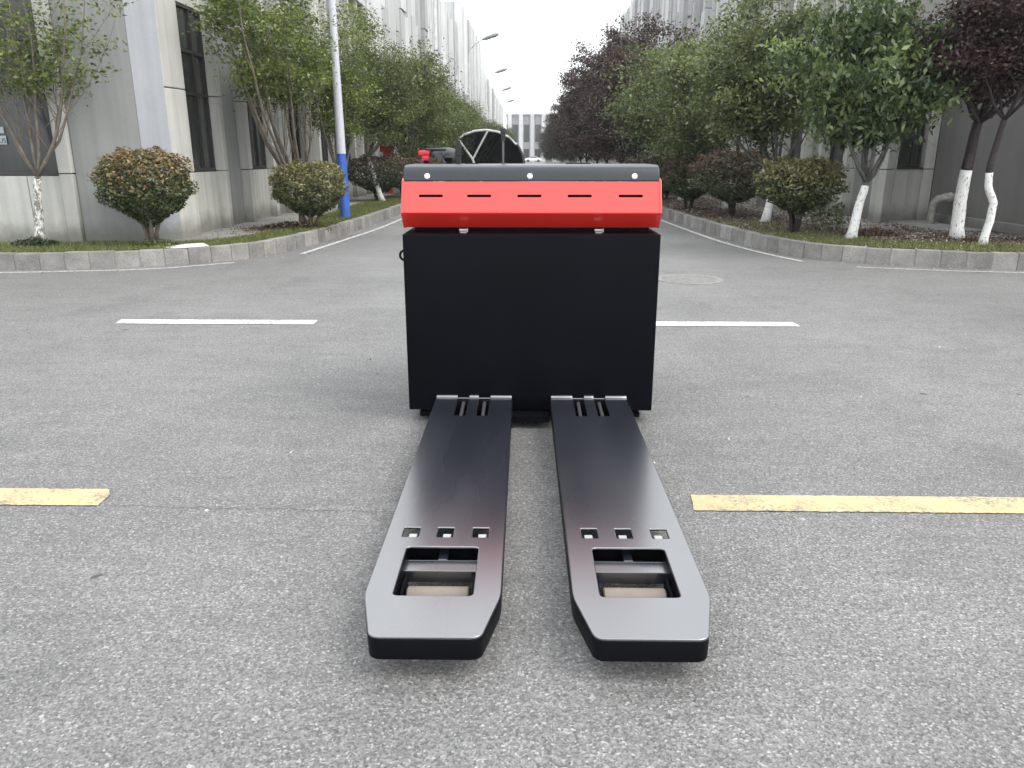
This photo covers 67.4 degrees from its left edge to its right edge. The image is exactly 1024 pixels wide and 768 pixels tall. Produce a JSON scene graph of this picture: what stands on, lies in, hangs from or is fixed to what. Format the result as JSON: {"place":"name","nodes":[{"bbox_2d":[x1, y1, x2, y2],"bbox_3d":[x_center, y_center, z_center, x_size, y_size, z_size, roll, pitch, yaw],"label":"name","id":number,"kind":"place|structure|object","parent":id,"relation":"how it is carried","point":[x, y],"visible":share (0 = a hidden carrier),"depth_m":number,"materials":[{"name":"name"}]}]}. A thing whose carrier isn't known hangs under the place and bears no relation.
{"place":"outdoors","nodes":[
{"label":"outdoors","id":0,"kind":"place"},
{"bbox_2d":[0,192,400,252],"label":"verge","id":1,"kind":"structure","parent":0,"point":[396,195],"depth_m":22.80,"materials":[{"name":"green plant"}]},
{"bbox_2d":[11,236,58,247],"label":"weed tuft","id":2,"kind":"object","parent":1,"relation":"on","point":[34,242],"visible":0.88,"depth_m":9.94,"materials":[{"name":"green plant"}]},
{"bbox_2d":[0,0,133,243],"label":"crape myrtle","id":3,"kind":"object","parent":1,"relation":"on","point":[32,85],"visible":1,"depth_m":9.39,"materials":[{"name":"green plant"}]},
{"bbox_2d":[86,145,198,244],"bbox_3d":[-4.735,-2.418,9.953,1.211,1.294,1.195,0,16,1],"label":"round bush","id":4,"kind":"object","parent":1,"relation":"on","point":[150,211],"visible":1,"depth_m":9.62,"materials":[{"name":"green plant"}]},
{"bbox_2d":[132,237,180,246],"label":"weed tuft","id":5,"kind":"object","parent":1,"relation":"on","point":[163,241],"visible":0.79,"depth_m":9.99,"materials":[{"name":"green plant"}]},
{"bbox_2d":[0,0,372,242],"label":"concrete building","id":6,"kind":"structure","parent":1,"relation":"on","point":[162,87],"depth_m":10.34,"materials":[{"name":"grey concrete"}]},
{"bbox_2d":[0,127,6,143],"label":"sign","id":7,"kind":"object","parent":6,"relation":"attached to","point":[3,139],"depth_m":10.06,"materials":[{"name":"white"}]},
{"bbox_2d":[0,0,63,175],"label":"window","id":8,"kind":"structure","parent":6,"relation":"in","point":[12,163],"depth_m":10.01,"materials":[{"name":"black glass"}]},
{"bbox_2d":[175,2,215,171],"bbox_3d":[-4.812,-4.376,11.442,0.060,2.330,1.270,0,16,1],"label":"window","id":9,"kind":"structure","parent":6,"relation":"in","point":[191,44],"depth_m":11.70,"materials":[{"name":"black glass"}]},
{"bbox_2d":[241,38,266,168],"bbox_3d":[-4.761,-5.098,13.882,0.060,2.330,1.200,0,16,1],"label":"window","id":10,"kind":"structure","parent":6,"relation":"in","point":[258,153],"depth_m":14.28,"materials":[{"name":"black glass"}]},
{"bbox_2d":[287,60,300,162],"bbox_3d":[-4.713,-5.777,16.178,0.060,2.330,1.190,0,16,1],"label":"window","id":11,"kind":"structure","parent":6,"relation":"in","point":[295,113],"depth_m":16.73,"materials":[{"name":"black glass"}]},
{"bbox_2d":[318,95,328,162],"bbox_3d":[-4.665,-6.465,18.503,0.060,2.330,1.140,0,16,1],"label":"window","id":12,"kind":"structure","parent":6,"relation":"in","point":[324,146],"depth_m":19.03,"materials":[{"name":"black glass"}]},
{"bbox_2d":[342,84,350,164],"bbox_3d":[-4.615,-7.174,20.900,0.060,2.330,1.240,0,16,1],"label":"window","id":13,"kind":"structure","parent":6,"relation":"in","point":[347,145],"depth_m":21.56,"materials":[{"name":"black glass"}]},
{"bbox_2d":[166,243,208,247],"bbox_3d":[-4.170,-1.774,9.863,0.437,0.046,0.446,15,22,42],"label":"stone slab","id":14,"kind":"object","parent":1,"relation":"on","point":[188,245],"visible":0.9,"depth_m":9.85,"materials":[{"name":"white stone"}]},
{"bbox_2d":[182,0,350,221],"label":"street tree","id":15,"kind":"object","parent":1,"relation":"on","point":[289,81],"visible":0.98,"depth_m":11.67,"materials":[{"name":"green plant"}]},
{"bbox_2d":[266,221,317,228],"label":"weed tuft","id":16,"kind":"object","parent":1,"relation":"on","point":[294,224],"visible":0.82,"depth_m":12.45,"materials":[{"name":"plant"}]},
{"bbox_2d":[267,158,349,227],"bbox_3d":[-3.298,-3.072,12.460,1.299,1.139,1.359,0,16,1],"label":"round bush","id":17,"kind":"object","parent":1,"relation":"on","point":[304,205],"visible":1,"depth_m":12.13,"materials":[{"name":"green plant"}]},
{"bbox_2d":[328,0,349,216],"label":"striped pole","id":18,"kind":"object","parent":1,"relation":"on","point":[344,202],"visible":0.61,"depth_m":14.15,"materials":[{"name":"white metal"}]},
{"bbox_2d":[291,0,389,209],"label":"street tree","id":19,"kind":"object","parent":1,"relation":"on","point":[352,100],"visible":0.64,"depth_m":15.67,"materials":[{"name":"green plant"}]},
{"bbox_2d":[347,154,407,199],"bbox_3d":[-3.536,-5.463,20.368,1.803,1.230,1.800,0,16,1],"label":"round bush","id":20,"kind":"object","parent":1,"relation":"on","point":[363,182],"visible":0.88,"depth_m":19.93,"materials":[{"name":"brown plant"}]},
{"bbox_2d":[341,7,438,200],"bbox_3d":[-3.211,-7.056,19.573,2.760,4.731,3.131,4,17,13],"label":"street tree","id":21,"kind":"object","parent":1,"relation":"on","point":[391,110],"visible":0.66,"depth_m":19.22,"materials":[{"name":"green plant"}]},
{"bbox_2d":[374,155,423,193],"bbox_3d":[-3.159,-5.981,22.182,1.682,1.195,1.730,0,16,1],"label":"round bush","id":22,"kind":"object","parent":1,"relation":"on","point":[409,160],"visible":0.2,"depth_m":21.83,"materials":[{"name":"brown plant"}]},
{"bbox_2d":[362,26,471,163],"bbox_3d":[-3.250,-8.244,23.426,3.904,4.799,3.870,15,22,41],"label":"street tree","id":23,"kind":"object","parent":1,"relation":"on","point":[405,151],"visible":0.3,"depth_m":23.07,"materials":[{"name":"green plant"}]},
{"bbox_2d":[387,79,474,163],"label":"street tree","id":24,"kind":"object","parent":1,"relation":"on","point":[440,134],"visible":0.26,"depth_m":26.35,"materials":[{"name":"green plant"}]},
{"bbox_2d":[433,0,438,158],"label":"street lamp","id":25,"kind":"object","parent":1,"relation":"on","point":[435,23],"visible":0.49,"depth_m":27.06,"materials":[{"name":"white metal"}]},
{"bbox_2d":[414,56,481,160],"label":"street tree","id":26,"kind":"object","parent":1,"relation":"on","point":[455,103],"visible":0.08,"depth_m":29.55,"materials":[{"name":"green plant"}]},
{"bbox_2d":[442,110,477,163],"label":"street tree","id":27,"kind":"object","parent":1,"relation":"on","point":[465,143],"visible":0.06,"depth_m":33.64,"materials":[{"name":"green plant"}]},
{"bbox_2d":[453,95,487,160],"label":"street tree","id":28,"kind":"object","parent":1,"relation":"on","point":[473,138],"visible":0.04,"depth_m":36.99,"materials":[{"name":"green plant"}]},
{"bbox_2d":[455,92,488,143],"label":"street tree","id":29,"kind":"object","parent":1,"relation":"on","point":[470,107],"visible":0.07,"depth_m":41.56,"materials":[{"name":"green plant"}]},
{"bbox_2d":[466,97,491,150],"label":"street tree","id":30,"kind":"object","parent":1,"relation":"on","point":[482,125],"visible":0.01,"depth_m":47.49,"materials":[{"name":"green plant"}]},
{"bbox_2d":[468,33,498,106],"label":"street lamp","id":31,"kind":"object","parent":1,"relation":"on","point":[493,35],"visible":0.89,"depth_m":42.66,"materials":[{"name":"grey metal"}]},
{"bbox_2d":[478,113,494,127],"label":"street tree","id":32,"kind":"object","parent":1,"relation":"on","point":[486,122],"visible":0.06,"depth_m":53.33,"materials":[{"name":"green plant"}]},
{"bbox_2d":[487,116,502,129],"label":"street tree","id":33,"kind":"object","parent":1,"relation":"on","point":[495,124],"visible":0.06,"depth_m":71.38,"materials":[{"name":"green plant"}]},
{"bbox_2d":[485,68,506,121],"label":"street lamp","id":34,"kind":"object","parent":1,"relation":"on","point":[501,70],"visible":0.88,"depth_m":59.45,"materials":[{"name":"grey metal"}]},
{"bbox_2d":[494,87,510,129],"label":"street lamp","id":35,"kind":"object","parent":1,"relation":"on","point":[507,88],"visible":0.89,"depth_m":75.11,"materials":[{"name":"grey metal"}]},
{"bbox_2d":[500,99,513,125],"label":"street lamp","id":36,"kind":"object","parent":1,"relation":"on","point":[501,107],"visible":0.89,"depth_m":91.37,"materials":[{"name":"grey metal"}]},
{"bbox_2d":[505,124,521,141],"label":"street tree","id":37,"kind":"object","parent":1,"relation":"on","point":[509,129],"visible":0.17,"depth_m":123.63,"materials":[{"name":"green plant"}]},
{"bbox_2d":[168,188,399,241],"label":"pavement","id":38,"kind":"structure","parent":0,"point":[286,217],"depth_m":13.48,"materials":[{"name":"concrete"}]},
{"bbox_2d":[214,224,363,234],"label":"dry leaves","id":39,"kind":"object","parent":38,"relation":"on","point":[262,227],"visible":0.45,"depth_m":12.27,"materials":[{"name":"brown plant"}]},
{"bbox_2d":[418,155,442,163],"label":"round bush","id":40,"kind":"object","parent":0,"point":[435,161],"visible":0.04,"depth_m":25.34,"materials":[{"name":"green plant"}]},
{"bbox_2d":[0,162,1023,767],"bbox_3d":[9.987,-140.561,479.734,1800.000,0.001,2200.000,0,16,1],"label":"road","id":41,"kind":"structure","parent":0,"point":[140,626],"depth_m":2.79,"materials":[{"name":"grey asphalt"}]},
{"bbox_2d":[0,488,109,504],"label":"road marking","id":42,"kind":"object","parent":41,"relation":"on","point":[31,496],"visible":1,"depth_m":3.07,"materials":[{"name":"yellow paint"}]},
{"bbox_2d":[0,262,234,272],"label":"road marking","id":43,"kind":"object","parent":41,"relation":"on","point":[113,270],"visible":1,"depth_m":9.16,"materials":[{"name":"white paint"}]},
{"bbox_2d":[0,203,400,269],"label":"kerb","id":44,"kind":"structure","parent":41,"relation":"on","point":[115,258],"depth_m":9.66,"materials":[{"name":"concrete"}]},
{"bbox_2d":[116,319,316,323],"bbox_3d":[-2.437,-0.513,6.319,1.659,0.001,0.178,0,16,1],"label":"road marking","id":45,"kind":"object","parent":41,"relation":"on","point":[163,321],"visible":1,"depth_m":6.33,"materials":[{"name":"white paint"}]},
{"bbox_2d":[41,220,395,273],"bbox_3d":[-3.985,-2.223,12.068,3.844,0.030,11.165,11,20,33],"label":"gutter debris","id":46,"kind":"object","parent":41,"relation":"on","point":[284,254],"visible":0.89,"depth_m":11.40,"materials":[{"name":"brown plant"}]},
{"bbox_2d":[110,505,386,511],"bbox_3d":[-1.016,0.480,2.964,1.102,0.001,0.013,1,17,3],"label":"road crack","id":47,"kind":"object","parent":41,"relation":"on","point":[268,508],"visible":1,"depth_m":2.96,"materials":[{"name":"grey asphalt"}]},
{"bbox_2d":[300,218,401,253],"bbox_3d":[-1.723,-13.017,48.587,0.486,0.001,78.989,0,16,1],"label":"road marking","id":48,"kind":"object","parent":41,"relation":"on","point":[350,237],"visible":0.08,"depth_m":12.75,"materials":[{"name":"white paint"}]},
{"bbox_2d":[363,0,460,183],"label":"ribbed building","id":49,"kind":"structure","parent":41,"relation":"on","point":[404,20],"depth_m":34.61,"materials":[{"name":"white metal"}]},
{"bbox_2d":[443,0,481,119],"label":"ribbed building","id":50,"kind":"structure","parent":41,"relation":"on","point":[456,10],"depth_m":61.69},
{"bbox_2d":[449,128,524,181],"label":"arched canopy","id":51,"kind":"object","parent":41,"relation":"on","point":[513,153],"visible":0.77,"depth_m":43.83,"materials":[{"name":"black metal"}]},
{"bbox_2d":[481,69,503,125],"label":"ribbed building","id":52,"kind":"structure","parent":41,"relation":"on","point":[491,94],"depth_m":102.52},
{"bbox_2d":[1,274,1023,584],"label":"road specks","id":53,"kind":"object","parent":41,"relation":"on","point":[547,476],"visible":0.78,"depth_m":4.88,"materials":[{"name":"grey stone"}]},
{"bbox_2d":[525,156,540,161],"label":"parked car","id":54,"kind":"object","parent":41,"relation":"on","point":[534,158],"visible":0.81,"depth_m":195.81,"materials":[{"name":"white metal"}]},
{"bbox_2d":[364,128,710,661],"bbox_3d":[0.068,-0.352,3.236,1.284,1.449,3.032,0,16,1],"label":"pallet truck","id":55,"kind":"object","parent":41,"relation":"on","point":[530,301],"visible":1,"depth_m":3.68,"materials":[{"name":"black paint"}]},
{"bbox_2d":[564,40,614,163],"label":"ribbed building","id":56,"kind":"structure","parent":41,"relation":"on","point":[600,162],"depth_m":83.96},
{"bbox_2d":[614,0,737,190],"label":"ribbed building","id":57,"kind":"structure","parent":41,"relation":"on","point":[685,12],"depth_m":35.34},
{"bbox_2d":[576,181,801,260],"bbox_3d":[3.783,-12.861,48.061,0.770,0.001,79.456,0,16,0],"label":"road marking","id":58,"kind":"object","parent":41,"relation":"on","point":[726,242],"visible":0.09,"depth_m":12.16,"materials":[{"name":"white paint"}]},
{"bbox_2d":[658,274,723,284],"bbox_3d":[1.970,-1.161,8.534,0.740,0.034,0.740,0,16,1],"label":"manhole cover","id":59,"kind":"object","parent":41,"relation":"on","point":[694,279],"visible":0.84,"depth_m":8.45,"materials":[{"name":"metal"}]},
{"bbox_2d":[656,321,798,325],"bbox_3d":[0.954,-0.493,6.254,2.721,0.001,0.179,0,16,1],"label":"road marking","id":60,"kind":"object","parent":41,"relation":"on","point":[672,323],"visible":0.46,"depth_m":6.25,"materials":[{"name":"white paint"}]},
{"bbox_2d":[542,162,1023,269],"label":"kerb","id":61,"kind":"structure","parent":41,"relation":"on","point":[934,258],"depth_m":9.83,"materials":[{"name":"concrete"}]},
{"bbox_2d":[663,217,1013,274],"bbox_3d":[4.577,-2.185,11.934,3.900,0.034,11.062,-10,19,-32],"label":"gutter debris","id":62,"kind":"object","parent":41,"relation":"on","point":[787,256],"visible":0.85,"depth_m":10.69,"materials":[{"name":"brown plant"}]},
{"bbox_2d":[691,495,1023,512],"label":"road marking","id":63,"kind":"object","parent":41,"relation":"on","point":[921,504],"visible":1,"depth_m":3.00,"materials":[{"name":"yellow paint"}]},
{"bbox_2d":[864,267,1023,272],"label":"road marking","id":64,"kind":"object","parent":41,"relation":"on","point":[944,270],"visible":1,"depth_m":9.16,"materials":[{"name":"white paint"}]},
{"bbox_2d":[506,113,562,161],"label":"end building","id":65,"kind":"structure","parent":0,"point":[527,126],"depth_m":211.39,"materials":[{"name":"white concrete"}]},
{"bbox_2d":[513,125,517,141],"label":"window","id":66,"kind":"structure","parent":65,"relation":"in","point":[515,127],"depth_m":211.81,"materials":[{"name":"grey glass"}]},
{"bbox_2d":[524,125,528,141],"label":"window","id":67,"kind":"structure","parent":65,"relation":"in","point":[526,127],"depth_m":211.91,"materials":[{"name":"grey glass"}]},
{"bbox_2d":[524,149,528,157],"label":"window","id":68,"kind":"structure","parent":65,"relation":"in","point":[526,151],"depth_m":213.42,"materials":[{"name":"grey glass"}]},
{"bbox_2d":[535,125,540,141],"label":"window","id":69,"kind":"structure","parent":65,"relation":"in","point":[537,127],"depth_m":211.81,"materials":[{"name":"grey glass"}]},
{"bbox_2d":[441,0,629,127],"label":"sky","id":70,"kind":"structure","parent":0,"point":[533,36],"materials":[{"name":"white"}]},
{"bbox_2d":[544,162,1023,247],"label":"verge","id":71,"kind":"structure","parent":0,"point":[997,240],"depth_m":14.67,"materials":[{"name":"green plant"}]},
{"bbox_2d":[535,138,555,163],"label":"street tree","id":72,"kind":"object","parent":71,"relation":"on","point":[542,152],"visible":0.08,"depth_m":134.22,"materials":[{"name":"green plant"}]},
{"bbox_2d":[535,121,555,163],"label":"plum tree","id":73,"kind":"object","parent":71,"relation":"on","point":[542,132],"visible":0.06,"depth_m":93.39,"materials":[{"name":"purple plant"}]},
{"bbox_2d":[536,131,557,163],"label":"street tree","id":74,"kind":"object","parent":71,"relation":"on","point":[546,155],"visible":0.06,"depth_m":109.86,"materials":[{"name":"green plant"}]},
{"bbox_2d":[539,119,562,162],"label":"plum tree","id":75,"kind":"object","parent":71,"relation":"on","point":[551,154],"visible":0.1,"depth_m":79.92,"materials":[{"name":"purple plant"}]},
{"bbox_2d":[539,121,576,163],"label":"street tree","id":76,"kind":"object","parent":71,"relation":"on","point":[554,151],"visible":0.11,"depth_m":68.36,"materials":[{"name":"green plant"}]},
{"bbox_2d":[541,100,583,162],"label":"plum tree","id":77,"kind":"object","parent":71,"relation":"on","point":[569,152],"visible":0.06,"depth_m":51.23,"materials":[{"name":"purple plant"}]},
{"bbox_2d":[544,93,582,162],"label":"plum tree","id":78,"kind":"object","parent":71,"relation":"on","point":[555,140],"visible":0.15,"depth_m":58.62,"materials":[{"name":"purple plant"}]},
{"bbox_2d":[536,85,602,162],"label":"plum tree","id":79,"kind":"object","parent":71,"relation":"on","point":[567,146],"visible":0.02,"depth_m":44.60,"materials":[{"name":"purple plant"}]},
{"bbox_2d":[543,54,621,163],"bbox_3d":[4.322,-13.462,38.754,5.047,6.108,5.064,5,17,16],"label":"plum tree","id":80,"kind":"object","parent":71,"relation":"on","point":[573,136],"visible":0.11,"depth_m":38.76,"materials":[{"name":"purple plant"}]},
{"bbox_2d":[549,24,630,181],"bbox_3d":[4.287,-12.397,33.774,5.143,6.896,4.678,4,17,13],"label":"plum tree","id":81,"kind":"object","parent":71,"relation":"on","point":[571,81],"visible":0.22,"depth_m":33.73,"materials":[{"name":"purple plant"}]},
{"bbox_2d":[557,25,663,181],"bbox_3d":[4.161,-10.503,29.136,4.957,5.890,4.941,3,17,9],"label":"plum tree","id":82,"kind":"object","parent":71,"relation":"on","point":[591,116],"visible":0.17,"depth_m":29.00,"materials":[{"name":"brown plant"}]},
{"bbox_2d":[574,2,708,163],"bbox_3d":[4.275,-9.388,24.823,4.271,6.204,4.696,15,22,41],"label":"plum tree","id":83,"kind":"object","parent":71,"relation":"on","point":[605,90],"visible":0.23,"depth_m":24.10,"materials":[{"name":"green plant"}]},
{"bbox_2d":[622,155,660,181],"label":"round bush","id":84,"kind":"object","parent":71,"relation":"on","point":[628,160],"visible":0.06,"depth_m":23.75,"materials":[{"name":"green plant"}]},
{"bbox_2d":[594,35,723,200],"bbox_3d":[3.863,-6.856,20.002,3.485,4.064,3.847,0,16,1],"label":"maple tree","id":85,"kind":"object","parent":71,"relation":"on","point":[642,128],"visible":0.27,"depth_m":19.41,"materials":[{"name":"green plant"}]},
{"bbox_2d":[637,156,687,198],"bbox_3d":[4.175,-5.636,21.003,1.843,1.201,1.801,0,16,1],"label":"round bush","id":86,"kind":"object","parent":71,"relation":"on","point":[665,190],"visible":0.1,"depth_m":20.80,"materials":[{"name":"green plant"}]},
{"bbox_2d":[615,28,744,208],"bbox_3d":[3.931,-5.608,16.571,3.196,3.610,3.825,0,16,1],"label":"maple tree","id":87,"kind":"object","parent":71,"relation":"on","point":[682,135],"visible":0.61,"depth_m":16.02,"materials":[{"name":"green plant"}]},
{"bbox_2d":[659,153,723,209],"bbox_3d":[3.912,-4.460,16.972,1.546,1.233,1.522,0,16,1],"label":"round bush","id":88,"kind":"object","parent":71,"relation":"on","point":[685,192],"visible":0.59,"depth_m":16.71,"materials":[{"name":"green plant"}]},
{"bbox_2d":[684,147,781,216],"bbox_3d":[4.347,-3.929,14.995,1.810,1.326,1.892,0,16,1],"label":"round bush","id":89,"kind":"object","parent":71,"relation":"on","point":[741,175],"visible":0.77,"depth_m":14.64,"materials":[{"name":"green plant"}]},
{"bbox_2d":[657,0,843,222],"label":"maple tree","id":90,"kind":"object","parent":71,"relation":"on","point":[751,108],"visible":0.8,"depth_m":12.51,"materials":[{"name":"green plant"}]},
{"bbox_2d":[751,153,849,232],"bbox_3d":[4.339,-2.865,11.599,1.391,1.214,1.385,0,16,1],"label":"round bush","id":91,"kind":"object","parent":71,"relation":"on","point":[809,184],"visible":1,"depth_m":11.27,"materials":[{"name":"green plant"}]},
{"bbox_2d":[805,188,845,230],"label":"round bush","id":92,"kind":"object","parent":71,"relation":"on","point":[836,212],"visible":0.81,"depth_m":12.20,"materials":[{"name":"green plant"}]},
{"bbox_2d":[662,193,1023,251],"bbox_3d":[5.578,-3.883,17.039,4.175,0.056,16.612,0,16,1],"label":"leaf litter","id":93,"kind":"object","parent":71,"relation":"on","point":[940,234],"visible":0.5,"depth_m":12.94,"materials":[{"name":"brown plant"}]},
{"bbox_2d":[704,216,1023,251],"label":"grass","id":94,"kind":"structure","parent":71,"relation":"on","point":[972,246],"depth_m":10.21,"materials":[{"name":"green plant"}]},
{"bbox_2d":[728,0,1023,235],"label":"concrete building","id":95,"kind":"structure","parent":71,"relation":"on","point":[911,182],"depth_m":13.55,"materials":[{"name":"grey concrete"}]},
{"bbox_2d":[735,131,741,162],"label":"window","id":96,"kind":"structure","parent":95,"relation":"in","point":[738,148],"depth_m":23.46,"materials":[{"name":"grey glass"}]},
{"bbox_2d":[790,109,803,159],"bbox_3d":[6.794,-6.275,17.862,0.060,2.330,1.320,0,16,1],"label":"window","id":97,"kind":"structure","parent":95,"relation":"in","point":[801,132],"depth_m":18.33,"materials":[{"name":"grey glass"}]},
{"bbox_2d":[829,57,843,166],"bbox_3d":[6.743,-5.554,15.427,0.060,2.330,1.200,0,16,1],"label":"window","id":98,"kind":"structure","parent":95,"relation":"in","point":[834,152],"depth_m":16.01,"materials":[{"name":"black glass"}]},
{"bbox_2d":[897,29,935,166],"bbox_3d":[7.154,-5.058,13.691,0.600,2.298,0.060,-4,17,-13],"label":"window","id":99,"kind":"structure","parent":95,"relation":"in","point":[909,156],"depth_m":13.96,"materials":[{"name":"black glass"}]},
{"bbox_2d":[926,177,958,223],"bbox_3d":[7.489,-3.155,13.275,0.491,0.830,0.219,11,20,34],"label":"drain pipe","id":100,"kind":"object","parent":95,"relation":"attached to","point":[935,202],"visible":0.83,"depth_m":13.29,"materials":[{"name":"paint"}]},
{"bbox_2d":[754,0,1004,238],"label":"maple tree","id":101,"kind":"object","parent":71,"relation":"on","point":[864,106],"visible":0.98,"depth_m":9.70,"materials":[{"name":"green plant"}]},
{"bbox_2d":[858,227,900,237],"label":"weed tuft","id":102,"kind":"object","parent":71,"relation":"on","point":[875,232],"visible":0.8,"depth_m":11.22,"materials":[{"name":"green plant"}]},
{"bbox_2d":[887,0,1023,239],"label":"plum tree","id":103,"kind":"object","parent":71,"relation":"on","point":[979,117],"visible":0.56,"depth_m":9.69,"materials":[{"name":"purple plant"}]},
{"bbox_2d":[935,236,994,242],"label":"weed tuft","id":104,"kind":"object","parent":71,"relation":"on","point":[969,239],"visible":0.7,"depth_m":10.66,"materials":[{"name":"green plant"}]},
{"bbox_2d":[929,0,1023,244],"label":"plum tree","id":105,"kind":"object","parent":71,"relation":"on","point":[992,207],"visible":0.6,"depth_m":9.49,"materials":[{"name":"purple plant"}]},
{"bbox_2d":[689,185,1021,237],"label":"pavement","id":106,"kind":"structure","parent":0,"point":[923,224],"depth_m":13.29,"materials":[{"name":"grey concrete"},{"name":"gravel"}]},
{"bbox_2d":[757,196,766,206],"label":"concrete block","id":107,"kind":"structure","parent":106,"relation":"on","point":[760,202],"depth_m":18.03,"materials":[{"name":"grey concrete"}]}
]}

